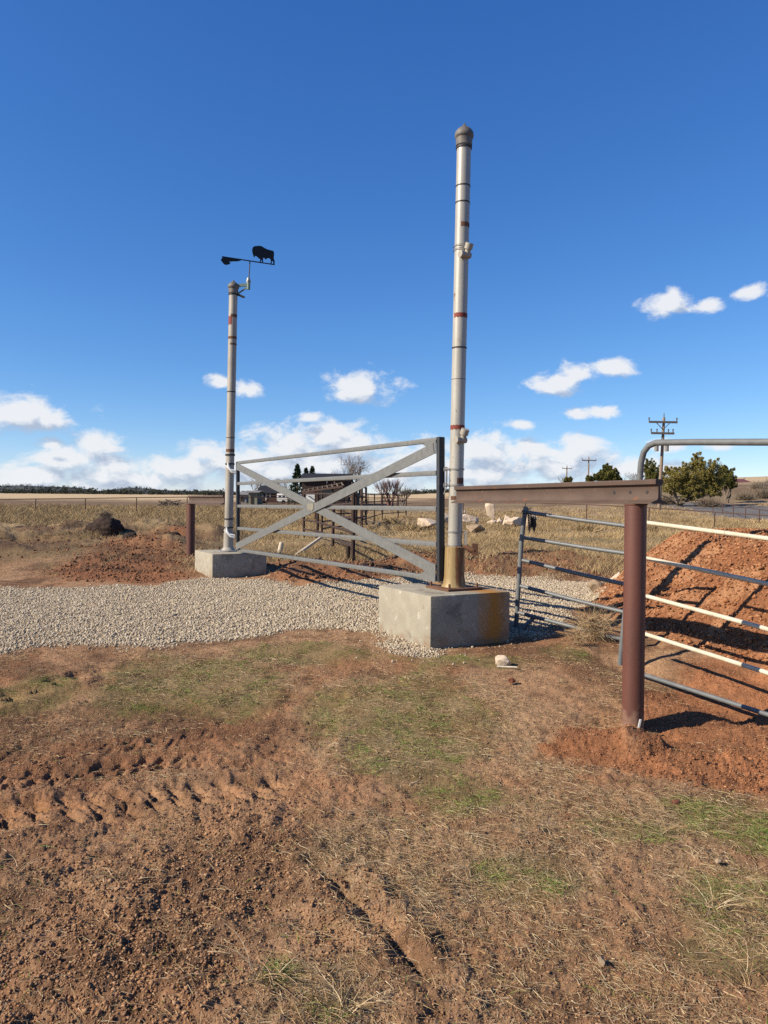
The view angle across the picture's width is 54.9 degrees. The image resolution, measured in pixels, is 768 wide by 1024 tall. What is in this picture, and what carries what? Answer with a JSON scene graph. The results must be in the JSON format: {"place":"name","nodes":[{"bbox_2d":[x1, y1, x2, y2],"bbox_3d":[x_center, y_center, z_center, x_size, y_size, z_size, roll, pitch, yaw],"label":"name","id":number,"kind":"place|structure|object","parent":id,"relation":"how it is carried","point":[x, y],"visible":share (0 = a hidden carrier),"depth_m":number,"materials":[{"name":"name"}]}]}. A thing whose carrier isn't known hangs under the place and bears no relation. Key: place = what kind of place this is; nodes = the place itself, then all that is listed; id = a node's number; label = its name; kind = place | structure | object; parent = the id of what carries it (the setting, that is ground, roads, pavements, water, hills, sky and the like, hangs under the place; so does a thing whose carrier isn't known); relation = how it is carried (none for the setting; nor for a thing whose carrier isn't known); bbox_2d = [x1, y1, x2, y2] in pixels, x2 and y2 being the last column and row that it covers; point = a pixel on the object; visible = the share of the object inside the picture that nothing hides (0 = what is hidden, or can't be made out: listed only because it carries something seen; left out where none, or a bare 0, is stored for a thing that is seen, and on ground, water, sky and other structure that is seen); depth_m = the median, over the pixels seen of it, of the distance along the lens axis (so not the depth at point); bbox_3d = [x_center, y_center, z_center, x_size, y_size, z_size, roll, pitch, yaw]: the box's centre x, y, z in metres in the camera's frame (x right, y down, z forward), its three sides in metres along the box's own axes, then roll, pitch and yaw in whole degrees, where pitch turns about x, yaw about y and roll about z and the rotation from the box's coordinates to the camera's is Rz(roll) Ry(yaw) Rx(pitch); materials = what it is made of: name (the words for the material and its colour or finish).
{"place":"outdoors","nodes":[
{"label":"outdoors","id":0,"kind":"place"},
{"bbox_2d":[0,485,234,494],"bbox_3d":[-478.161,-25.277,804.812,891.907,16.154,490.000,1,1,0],"label":"hills","id":1,"kind":"structure","parent":0,"point":[18,487],"depth_m":785.15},
{"bbox_2d":[0,476,767,1023],"bbox_3d":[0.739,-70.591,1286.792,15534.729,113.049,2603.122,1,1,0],"label":"ground","id":2,"kind":"structure","parent":0,"point":[200,782],"depth_m":4.16,"materials":[{"name":"soil"}]},
{"bbox_2d":[3,854,59,883],"bbox_3d":[-1.509,1.469,3.036,0.302,0.077,0.225,1,1,15],"label":"dead weed","id":3,"kind":"object","parent":2,"relation":"on","point":[17,871],"visible":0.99,"depth_m":3.07,"materials":[{"name":"plant"}]},
{"bbox_2d":[85,516,125,536],"bbox_3d":[-7.896,0.560,21.021,1.105,0.886,0.882,1,1,0],"label":"spoil heap","id":4,"kind":"object","parent":2,"relation":"on","point":[106,525],"visible":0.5,"depth_m":20.71,"materials":[{"name":"soil"}]},
{"bbox_2d":[97,508,115,518],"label":"tumbleweed","id":5,"kind":"object","parent":2,"relation":"on","point":[105,513],"visible":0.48,"depth_m":29.95,"materials":[{"name":"brown plant"}]},
{"bbox_2d":[122,532,137,538],"bbox_3d":[-6.679,0.785,19.524,0.515,0.523,0.453,1,1,0],"label":"spoil heap","id":6,"kind":"object","parent":2,"relation":"on","point":[129,534],"visible":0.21,"depth_m":19.42,"materials":[{"name":"brown soil"}]},
{"bbox_2d":[0,497,325,511],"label":"pipe fence","id":7,"kind":"object","parent":2,"relation":"on","point":[141,497],"visible":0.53,"depth_m":53.47,"materials":[{"name":"brown metal"}]},
{"bbox_2d":[158,499,183,505],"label":"branch pile","id":8,"kind":"object","parent":2,"relation":"on","point":[165,503],"visible":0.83,"depth_m":91.60,"materials":[{"name":"brown plant"}]},
{"bbox_2d":[161,531,180,535],"bbox_3d":[-5.485,0.806,19.000,0.752,0.615,0.665,1,1,0],"label":"spoil heap","id":9,"kind":"object","parent":2,"relation":"on","point":[174,533],"visible":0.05,"depth_m":18.97,"materials":[{"name":"brown soil"}]},
{"bbox_2d":[186,504,194,556],"bbox_3d":[-3.951,0.506,15.103,0.181,1.346,0.182,1,1,0],"label":"pipe post","id":10,"kind":"object","parent":2,"relation":"on","point":[190,530],"visible":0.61,"depth_m":15.03,"materials":[{"name":"brown metal"}]},
{"bbox_2d":[186,495,224,504],"bbox_3d":[-3.413,-0.235,14.149,0.140,0.168,2.407,0,1,-29],"label":"steel rail","id":11,"kind":"object","parent":10,"relation":"on","point":[206,499],"visible":0.96,"depth_m":13.99,"materials":[{"name":"brown metal"}]},
{"bbox_2d":[0,484,448,494],"bbox_3d":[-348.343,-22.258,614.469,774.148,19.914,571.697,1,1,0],"label":"distant woods","id":12,"kind":"object","parent":2,"relation":"on","point":[49,490],"visible":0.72,"depth_m":451.57,"materials":[{"name":"plant"}]},
{"bbox_2d":[195,549,265,577],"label":"concrete block","id":13,"kind":"structure","parent":2,"relation":"on","point":[213,563],"depth_m":12.51,"materials":[{"name":"grey concrete"}]},
{"bbox_2d":[217,280,244,551],"bbox_3d":[-2.716,-1.690,12.981,0.397,4.765,0.397,0,1,-37],"label":"gatepost","id":14,"kind":"object","parent":13,"relation":"on","point":[233,294],"visible":0.98,"depth_m":12.92,"materials":[{"name":"grey metal"}]},
{"bbox_2d":[221,246,274,293],"bbox_3d":[-2.389,-4.257,12.973,0.964,0.882,0.117,0,1,-22],"label":"weathervane","id":15,"kind":"object","parent":14,"relation":"attached to","point":[260,252],"visible":1,"depth_m":13.00,"materials":[{"name":"black metal"}]},
{"bbox_2d":[240,492,248,502],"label":"outbuilding","id":16,"kind":"structure","parent":2,"relation":"on","point":[242,495],"depth_m":121.99,"materials":[{"name":"white"}]},
{"bbox_2d":[245,491,265,504],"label":"shed","id":17,"kind":"structure","parent":2,"relation":"on","point":[254,501],"depth_m":112.00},
{"bbox_2d":[250,478,261,490],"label":"bare tree","id":18,"kind":"object","parent":2,"relation":"on","point":[255,489],"visible":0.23,"depth_m":134.41,"materials":[{"name":"plant"}]},
{"bbox_2d":[206,918,323,999],"bbox_3d":[-0.392,1.479,2.408,0.442,0.115,0.399,1,1,27],"label":"dead weed","id":19,"kind":"object","parent":2,"relation":"on","point":[267,977],"visible":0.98,"depth_m":2.40,"materials":[{"name":"plant"}]},
{"bbox_2d":[257,485,283,502],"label":"house","id":20,"kind":"structure","parent":2,"relation":"on","point":[268,490],"depth_m":127.99,"materials":[{"name":"grey"}]},
{"bbox_2d":[278,542,283,552],"bbox_3d":[-2.331,0.813,16.631,0.153,0.289,0.120,1,1,0],"label":"wooden stump","id":21,"kind":"object","parent":2,"relation":"on","point":[280,546],"visible":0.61,"depth_m":16.59,"materials":[{"name":"brown wood"}]},
{"bbox_2d":[277,494,301,503],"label":"stock trailer","id":22,"kind":"object","parent":2,"relation":"on","point":[281,499],"visible":0.36,"depth_m":117.98,"materials":[{"name":"white metal"}]},
{"bbox_2d":[286,464,301,503],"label":"spruce tree","id":23,"kind":"object","parent":2,"relation":"on","point":[295,487],"visible":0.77,"depth_m":117.56,"materials":[{"name":"green plant"}]},
{"bbox_2d":[0,566,608,664],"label":"gravel","id":24,"kind":"structure","parent":2,"relation":"on","point":[144,637],"depth_m":8.99,"materials":[{"name":"grey gravel"}]},
{"bbox_2d":[0,521,612,582],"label":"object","id":25,"kind":"object","parent":2,"relation":"on","point":[135,574],"visible":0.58,"depth_m":13.58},
{"bbox_2d":[266,495,350,515],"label":"corral panel","id":26,"kind":"object","parent":2,"relation":"on","point":[343,511],"visible":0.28,"depth_m":60.23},
{"bbox_2d":[294,537,322,554],"bbox_3d":[-1.784,0.801,17.781,0.050,0.327,3.477,1,1,5],"label":"leaning pole","id":27,"kind":"object","parent":2,"relation":"on","point":[311,543],"visible":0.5,"depth_m":17.73,"materials":[{"name":"grey wood"}]},
{"bbox_2d":[309,466,314,472],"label":"spruce tree","id":28,"kind":"object","parent":2,"relation":"on","point":[312,469],"visible":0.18,"depth_m":119.70,"materials":[{"name":"green plant"}]},
{"bbox_2d":[302,482,344,525],"bbox_3d":[-3.349,-0.446,39.987,1.920,2.365,8.304,0,1,-31],"label":"loading shelter","id":29,"kind":"object","parent":2,"relation":"on","point":[314,498],"visible":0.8,"depth_m":38.96,"materials":[{"name":"brown wood"}]},
{"bbox_2d":[300,473,352,503],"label":"barn","id":30,"kind":"structure","parent":2,"relation":"on","point":[308,485],"depth_m":104.97,"materials":[{"name":"brown wood"}]},
{"bbox_2d":[320,486,331,499],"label":"door","id":31,"kind":"structure","parent":30,"relation":"in","point":[326,491],"depth_m":104.88,"materials":[{"name":"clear glass"}]},
{"bbox_2d":[302,492,355,560],"bbox_3d":[-1.424,0.231,18.630,0.320,1.572,9.082,0,1,-12],"label":"corral panel","id":32,"kind":"object","parent":2,"relation":"on","point":[352,517],"visible":0.54,"depth_m":17.95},
{"bbox_2d":[321,491,351,531],"bbox_3d":[-1.685,0.090,26.027,0.294,1.560,4.163,1,1,12],"label":"corral panel","id":33,"kind":"object","parent":2,"relation":"on","point":[322,528],"visible":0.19,"depth_m":24.91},
{"bbox_2d":[289,871,391,918],"bbox_3d":[-0.120,1.472,2.821,0.437,0.125,0.333,0,1,-26],"label":"dead weed","id":34,"kind":"object","parent":2,"relation":"on","point":[341,900],"visible":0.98,"depth_m":2.81,"materials":[{"name":"plant"}]},
{"bbox_2d":[345,546,350,559],"bbox_3d":[-0.710,0.865,14.612,0.105,0.383,0.100,1,1,0],"label":"pipe stub","id":35,"kind":"object","parent":2,"relation":"on","point":[348,554],"visible":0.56,"depth_m":14.57,"materials":[{"name":"metal"}]},
{"bbox_2d":[295,967,401,1023],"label":"dead weed","id":36,"kind":"object","parent":2,"relation":"on","point":[341,998],"visible":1,"depth_m":2.27,"materials":[{"name":"plant"}]},
{"bbox_2d":[330,453,372,503],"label":"bare tree","id":37,"kind":"object","parent":2,"relation":"on","point":[354,467],"visible":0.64,"depth_m":111.70,"materials":[{"name":"plant"}]},
{"bbox_2d":[351,482,366,525],"bbox_3d":[-1.052,-0.223,33.998,0.231,2.091,8.127,1,1,2],"label":"corral panel","id":38,"kind":"object","parent":2,"relation":"on","point":[365,515],"visible":0.33,"depth_m":33.95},
{"bbox_2d":[342,493,397,512],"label":"corral panel","id":39,"kind":"object","parent":2,"relation":"on","point":[380,501],"visible":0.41,"depth_m":63.90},
{"bbox_2d":[0,502,767,580],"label":"field grass","id":40,"kind":"structure","parent":2,"relation":"on","point":[49,514],"depth_m":30.43,"materials":[{"name":"beige plant"}]},
{"bbox_2d":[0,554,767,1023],"bbox_3d":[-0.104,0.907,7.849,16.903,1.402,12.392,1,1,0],"label":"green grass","id":41,"kind":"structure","parent":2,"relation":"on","point":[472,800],"depth_m":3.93,"materials":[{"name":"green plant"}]},
{"bbox_2d":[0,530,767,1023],"bbox_3d":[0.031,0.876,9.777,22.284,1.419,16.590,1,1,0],"label":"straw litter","id":42,"kind":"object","parent":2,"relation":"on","point":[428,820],"visible":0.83,"depth_m":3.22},
{"bbox_2d":[362,492,406,526],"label":"corral panel","id":43,"kind":"object","parent":2,"relation":"on","point":[374,501],"visible":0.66,"depth_m":41.82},
{"bbox_2d":[374,478,404,505],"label":"bare tree","id":44,"kind":"object","parent":2,"relation":"on","point":[386,485],"visible":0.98,"depth_m":91.92,"materials":[{"name":"plant"}]},
{"bbox_2d":[381,517,404,524],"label":"dry bush","id":45,"kind":"object","parent":2,"relation":"on","point":[389,522],"visible":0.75,"depth_m":39.27,"materials":[{"name":"brown plant"}]},
{"bbox_2d":[393,485,412,505],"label":"grey shrub","id":46,"kind":"object","parent":2,"relation":"on","point":[408,491],"visible":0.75,"depth_m":94.88,"materials":[{"name":"grey plant"}]},
{"bbox_2d":[390,519,430,531],"bbox_3d":[1.079,0.545,29.477,1.813,0.664,1.892,1,1,0],"label":"dry bush","id":47,"kind":"object","parent":2,"relation":"on","point":[409,527],"visible":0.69,"depth_m":29.42,"materials":[{"name":"beige plant"}]},
{"bbox_2d":[417,518,435,528],"bbox_3d":[1.868,0.517,31.825,0.631,0.516,0.881,0,1,-36],"label":"boulder","id":48,"kind":"object","parent":2,"relation":"on","point":[429,523],"visible":0.72,"depth_m":31.63,"materials":[{"name":"stone"}]},
{"bbox_2d":[379,582,509,648],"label":"concrete block","id":49,"kind":"structure","parent":2,"relation":"on","point":[420,614],"depth_m":7.28,"materials":[{"name":"grey concrete"}]},
{"bbox_2d":[426,123,481,591],"bbox_3d":[0.746,-1.597,7.601,0.420,4.781,0.420,0,1,-29],"label":"gatepost","id":50,"kind":"object","parent":49,"relation":"on","point":[454,568],"visible":0.98,"depth_m":7.54,"materials":[{"name":"grey metal"}]},
{"bbox_2d":[236,437,444,581],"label":"metal gate","id":51,"kind":"structure","parent":50,"relation":"attached to","point":[432,572],"depth_m":8.94,"materials":[{"name":"metal"}]},
{"bbox_2d":[462,514,478,523],"bbox_3d":[4.517,0.382,39.500,1.050,0.567,0.868,0,1,-14],"label":"boulder","id":52,"kind":"object","parent":2,"relation":"on","point":[467,518],"visible":0.72,"depth_m":39.19,"materials":[{"name":"stone"}]},
{"bbox_2d":[466,524,484,532],"bbox_3d":[3.552,0.661,28.617,0.774,0.381,0.724,1,1,0],"label":"boulder","id":53,"kind":"object","parent":2,"relation":"on","point":[475,528],"visible":0.93,"depth_m":28.42,"materials":[{"name":"brown stone"}]},
{"bbox_2d":[485,503,494,519],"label":"boulder","id":54,"kind":"object","parent":2,"relation":"on","point":[490,509],"visible":0.91,"depth_m":41.47,"materials":[{"name":"stone"}]},
{"bbox_2d":[495,655,510,665],"bbox_3d":[1.059,1.322,6.577,0.145,0.103,0.118,1,1,0],"label":"boulder","id":55,"kind":"object","parent":2,"relation":"on","point":[501,660],"visible":1,"depth_m":6.54,"materials":[{"name":"stone"}]},
{"bbox_2d":[497,665,516,667],"bbox_3d":[1.078,1.358,6.482,0.173,0.018,0.018,1,1,10],"label":"bone stick","id":56,"kind":"object","parent":2,"relation":"on","point":[498,666],"visible":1,"depth_m":6.47,"materials":[{"name":"brown wood"}]},
{"bbox_2d":[496,524,519,532],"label":"dry bush","id":57,"kind":"object","parent":2,"relation":"on","point":[508,528],"visible":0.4,"depth_m":29.55,"materials":[{"name":"beige plant"}]},
{"bbox_2d":[508,677,515,682],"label":"boulder","id":58,"kind":"object","parent":2,"relation":"on","point":[511,680],"visible":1,"depth_m":6.07,"materials":[{"name":"brown stone"}]},
{"bbox_2d":[504,517,521,526],"bbox_3d":[6.006,0.466,34.324,0.941,0.510,0.637,1,1,15],"label":"boulder","id":59,"kind":"object","parent":2,"relation":"on","point":[515,521],"visible":0.8,"depth_m":34.27,"materials":[{"name":"stone"}]},
{"bbox_2d":[532,525,556,531],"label":"dry bush","id":60,"kind":"object","parent":2,"relation":"on","point":[545,529],"visible":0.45,"depth_m":30.78,"materials":[{"name":"beige plant"}]},
{"bbox_2d":[563,476,572,481],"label":"juniper tree","id":61,"kind":"object","parent":2,"relation":"on","point":[568,479],"visible":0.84,"depth_m":159.47,"materials":[{"name":"green plant"}]},
{"bbox_2d":[514,506,623,640],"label":"pipe gate","id":62,"kind":"structure","parent":2,"relation":"on","point":[519,585],"depth_m":7.82,"materials":[{"name":"grey metal"}]},
{"bbox_2d":[521,508,536,531],"bbox_3d":[1.572,0.087,8.057,0.108,0.267,0.168,0,1,-34],"label":"chain","id":63,"kind":"object","parent":62,"relation":"attached to","point":[533,524],"visible":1,"depth_m":8.02,"materials":[{"name":"metal"}]},
{"bbox_2d":[378,498,767,526],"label":"pipe fence","id":64,"kind":"object","parent":2,"relation":"on","point":[615,506],"visible":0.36,"depth_m":38.99,"materials":[{"name":"brown metal"}]},
{"bbox_2d":[562,617,599,647],"bbox_3d":[1.867,1.172,7.229,0.450,0.266,0.411,0,1,-27],"label":"dead weed","id":65,"kind":"object","parent":2,"relation":"on","point":[578,634],"visible":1,"depth_m":7.21,"materials":[{"name":"plant"}]},
{"bbox_2d":[567,522,605,532],"bbox_3d":[8.827,0.565,32.094,1.848,0.707,1.634,1,1,0],"label":"dry bush","id":66,"kind":"object","parent":2,"relation":"on","point":[585,527],"visible":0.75,"depth_m":31.89,"materials":[{"name":"beige plant"}]},
{"bbox_2d":[554,592,621,643],"bbox_3d":[2.092,1.047,7.440,0.871,0.507,0.880,1,1,0],"label":"tumbleweed","id":67,"kind":"object","parent":2,"relation":"on","point":[599,626],"visible":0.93,"depth_m":7.46,"materials":[{"name":"plant"}]},
{"bbox_2d":[582,458,595,474],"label":"power pole","id":68,"kind":"object","parent":2,"relation":"on","point":[588,460],"visible":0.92,"depth_m":149.77,"materials":[{"name":"wood"}]},
{"bbox_2d":[587,579,603,591],"bbox_3d":[3.038,1.094,10.580,0.264,0.279,0.283,1,1,38],"label":"boulder","id":69,"kind":"object","parent":2,"relation":"on","point":[593,584],"visible":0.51,"depth_m":10.49,"materials":[{"name":"brown stone"}]},
{"bbox_2d":[598,956,604,965],"bbox_3d":[0.743,1.533,2.527,0.025,0.026,0.022,1,1,0],"label":"boulder","id":70,"kind":"object","parent":2,"relation":"on","point":[601,960],"visible":1,"depth_m":2.52,"materials":[{"name":"brown stone"}]},
{"bbox_2d":[585,463,622,481],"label":"juniper tree","id":71,"kind":"object","parent":2,"relation":"on","point":[607,472],"visible":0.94,"depth_m":117.39,"materials":[{"name":"green plant"}]},
{"bbox_2d":[610,572,619,578],"bbox_3d":[3.521,1.046,11.064,0.324,0.313,0.231,1,1,26],"label":"boulder","id":72,"kind":"object","parent":2,"relation":"on","point":[615,576],"visible":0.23,"depth_m":11.01,"materials":[{"name":"stone"}]},
{"bbox_2d":[623,472,636,479],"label":"bare tree","id":73,"kind":"object","parent":2,"relation":"on","point":[634,475],"visible":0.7,"depth_m":130.20,"materials":[{"name":"plant"}]},
{"bbox_2d":[621,504,647,730],"bbox_3d":[1.777,0.866,5.254,0.162,1.849,0.163,1,1,0],"label":"pipe post","id":74,"kind":"object","parent":2,"relation":"on","point":[634,596],"visible":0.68,"depth_m":5.19,"materials":[{"name":"brown metal"}]},
{"bbox_2d":[451,479,666,503],"bbox_3d":[1.307,-0.156,6.234,0.140,0.177,2.634,0,1,-26],"label":"steel rail","id":75,"kind":"object","parent":74,"relation":"on","point":[645,491],"visible":1,"depth_m":5.85,"materials":[{"name":"metal"}]},
{"bbox_2d":[536,527,767,795],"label":"red soil crumbs","id":76,"kind":"object","parent":2,"relation":"on","point":[725,600],"visible":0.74,"depth_m":7.20,"materials":[{"name":"brown soil"}]},
{"bbox_2d":[643,458,664,485],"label":"juniper tree","id":77,"kind":"object","parent":2,"relation":"on","point":[651,472],"visible":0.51,"depth_m":95.58,"materials":[{"name":"green plant"}]},
{"bbox_2d":[613,802,702,842],"bbox_3d":[1.369,1.515,3.587,0.437,0.122,0.414,1,1,43],"label":"dead weed","id":78,"kind":"object","parent":2,"relation":"on","point":[667,829],"visible":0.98,"depth_m":3.58,"materials":[{"name":"plant"}]},
{"bbox_2d":[648,416,677,509],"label":"power pole","id":79,"kind":"object","parent":2,"relation":"on","point":[663,433],"visible":0.88,"depth_m":71.77,"materials":[{"name":"wood"}]},
{"bbox_2d":[655,493,678,504],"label":"brush","id":80,"kind":"object","parent":2,"relation":"on","point":[667,500],"visible":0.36,"depth_m":81.61,"materials":[{"name":"brown plant"}]},
{"bbox_2d":[672,799,678,804],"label":"boulder","id":81,"kind":"object","parent":2,"relation":"on","point":[676,801],"visible":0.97,"depth_m":3.86,"materials":[{"name":"brown stone"}]},
{"bbox_2d":[617,438,767,716],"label":"pipe gate","id":82,"kind":"structure","parent":2,"relation":"on","point":[708,442],"depth_m":5.99,"materials":[{"name":"grey metal"}]},
{"bbox_2d":[662,451,726,505],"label":"juniper tree","id":83,"kind":"object","parent":2,"relation":"on","point":[698,480],"visible":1,"depth_m":77.47,"materials":[{"name":"green plant"}]},
{"bbox_2d":[691,495,730,506],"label":"brush","id":84,"kind":"object","parent":2,"relation":"on","point":[708,503],"visible":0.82,"depth_m":76.77,"materials":[{"name":"brown plant"}]},
{"bbox_2d":[714,858,721,863],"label":"boulder","id":85,"kind":"object","parent":2,"relation":"on","point":[718,861],"visible":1,"depth_m":3.24,"materials":[{"name":"brown stone"}]},
{"bbox_2d":[672,872,767,932],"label":"dead weed","id":86,"kind":"object","parent":2,"relation":"on","point":[720,907],"visible":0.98,"depth_m":2.90,"materials":[{"name":"plant"}]},
{"bbox_2d":[715,465,737,502],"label":"juniper tree","id":87,"kind":"object","parent":2,"relation":"on","point":[730,481],"visible":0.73,"depth_m":83.65,"materials":[{"name":"green plant"}]},
{"bbox_2d":[688,500,767,522],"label":"pipe fence","id":88,"kind":"object","parent":2,"relation":"on","point":[738,506],"visible":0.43,"depth_m":57.06,"materials":[{"name":"brown metal"}]},
{"bbox_2d":[693,939,767,996],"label":"dead weed","id":89,"kind":"object","parent":2,"relation":"on","point":[738,975],"visible":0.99,"depth_m":2.45,"materials":[{"name":"plant"}]},
{"bbox_2d":[736,479,749,482],"bbox_3d":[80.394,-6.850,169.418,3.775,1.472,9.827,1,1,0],"label":"hilltop house","id":90,"kind":"structure","parent":2,"relation":"on","point":[741,480],"depth_m":167.20,"materials":[{"name":"red"}]},
{"bbox_2d":[732,490,760,500],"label":"brush","id":91,"kind":"object","parent":2,"relation":"on","point":[745,496],"visible":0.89,"depth_m":87.68,"materials":[{"name":"beige plant"}]},
{"bbox_2d":[748,481,767,488],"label":"brush","id":92,"kind":"object","parent":2,"relation":"on","point":[754,485],"visible":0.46,"depth_m":111.92,"materials":[{"name":"brown plant"}]},
{"bbox_2d":[751,481,767,497],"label":"brush","id":93,"kind":"object","parent":2,"relation":"on","point":[761,494],"visible":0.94,"depth_m":91.58,"materials":[{"name":"brown plant"}]},
{"bbox_2d":[754,481,767,489],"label":"bare tree","id":94,"kind":"object","parent":2,"relation":"on","point":[760,486],"visible":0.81,"depth_m":104.75,"materials":[{"name":"brown plant"}]},
{"bbox_2d":[0,0,767,494],"label":"sky","id":95,"kind":"structure","parent":0,"point":[618,263],"materials":[{"name":"blue"}]},
{"bbox_2d":[647,521,660,532],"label":"grass tussock","id":96,"kind":"object","parent":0,"point":[653,528],"depth_m":29.96,"materials":[{"name":"beige plant"}]}
]}

